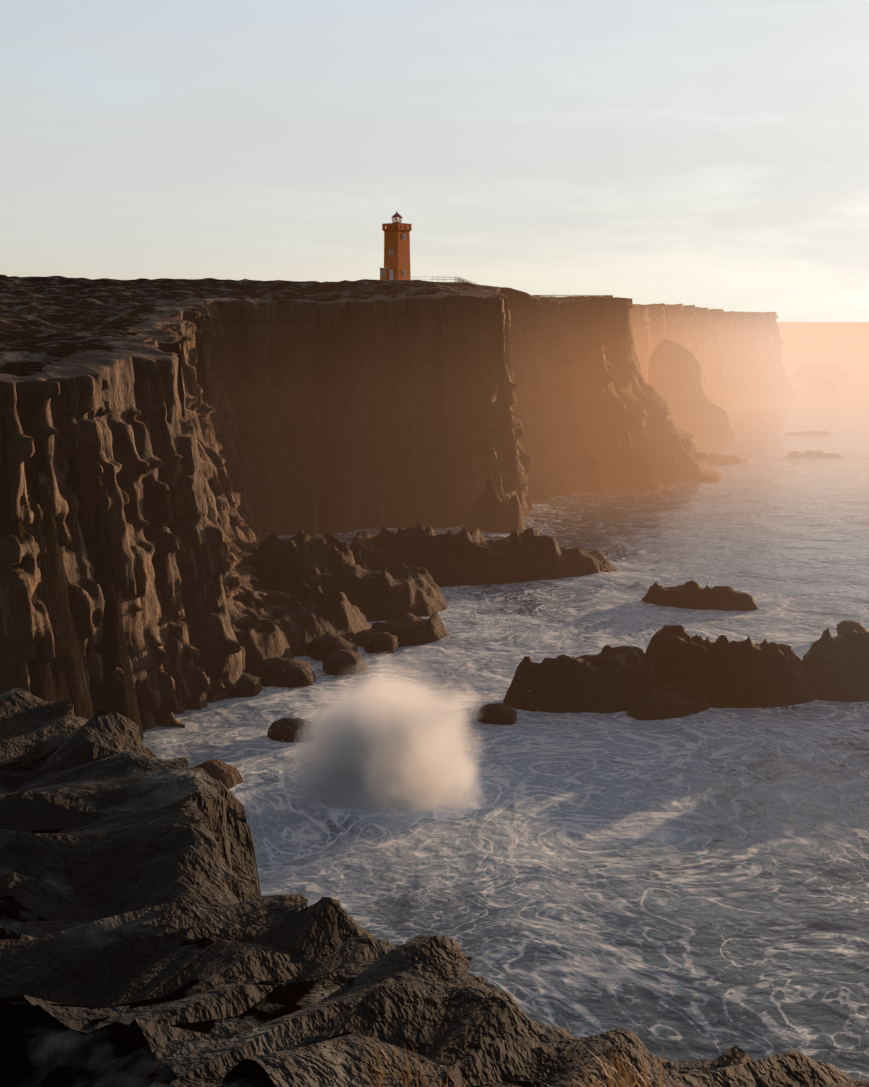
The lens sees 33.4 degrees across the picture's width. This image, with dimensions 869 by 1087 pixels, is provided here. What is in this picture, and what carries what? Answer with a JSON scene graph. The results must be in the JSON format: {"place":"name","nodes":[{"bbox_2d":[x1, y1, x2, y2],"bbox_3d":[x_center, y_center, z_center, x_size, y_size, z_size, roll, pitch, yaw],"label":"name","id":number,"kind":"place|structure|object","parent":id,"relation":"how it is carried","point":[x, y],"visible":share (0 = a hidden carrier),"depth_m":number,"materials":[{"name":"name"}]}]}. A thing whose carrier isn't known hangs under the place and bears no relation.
{"place":"outdoors","nodes":[
{"label":"outdoors","id":0,"kind":"place"},
{"bbox_2d":[0,275,772,1086],"bbox_3d":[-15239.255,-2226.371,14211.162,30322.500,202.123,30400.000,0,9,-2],"label":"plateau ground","id":1,"kind":"structure","parent":0,"point":[46,321],"depth_m":203.39,"materials":[{"name":"brown stone"}]},
{"bbox_2d":[379,211,411,280],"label":"lighthouse","id":2,"kind":"object","parent":1,"relation":"on","point":[397,249],"visible":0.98,"depth_m":270.37,"materials":[{"name":"concrete"}]},
{"bbox_2d":[0,285,868,1086],"bbox_3d":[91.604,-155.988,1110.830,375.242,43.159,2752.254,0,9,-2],"label":"cliff walls","id":3,"kind":"structure","parent":1,"relation":"on","point":[136,877],"depth_m":106.94,"materials":[{"name":"brown stone"}]},
{"bbox_2d":[351,1034,662,1086],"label":"grass tufts","id":4,"kind":"object","parent":1,"relation":"on","point":[620,1083],"visible":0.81,"depth_m":11.57,"materials":[{"name":"brown plant"}]},
{"bbox_2d":[412,277,612,300],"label":"railing","id":5,"kind":"object","parent":1,"relation":"on","point":[459,280],"visible":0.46,"depth_m":295.45,"materials":[{"name":"metal"}]},
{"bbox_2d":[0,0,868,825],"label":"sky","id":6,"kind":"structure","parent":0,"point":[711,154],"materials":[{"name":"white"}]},
{"bbox_2d":[142,322,868,1079],"bbox_3d":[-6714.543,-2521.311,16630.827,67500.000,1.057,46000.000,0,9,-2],"label":"sea","id":7,"kind":"structure","parent":0,"point":[692,888],"depth_m":102.30,"materials":[{"name":"liquid"}]},
{"bbox_2d":[193,364,868,788],"bbox_3d":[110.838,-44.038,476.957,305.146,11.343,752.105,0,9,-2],"label":"shore rocks","id":8,"kind":"object","parent":7,"relation":"in","point":[389,582],"visible":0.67,"depth_m":146.99,"materials":[{"name":"brown stone"}]},
{"bbox_2d":[648,338,735,439],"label":"sea stack","id":9,"kind":"object","parent":7,"relation":"in","point":[674,374],"visible":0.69,"depth_m":413.37,"materials":[{"name":"brown stone"}]},
{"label":"wave spray","id":10,"kind":"object","parent":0,"visible":0},
{"bbox_2d":[209,624,571,824],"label":"spray droplets","id":11,"kind":"object","parent":10,"relation":"on","point":[386,738],"visible":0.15,"depth_m":100.70,"materials":[{"name":"white liquid"}]}
]}

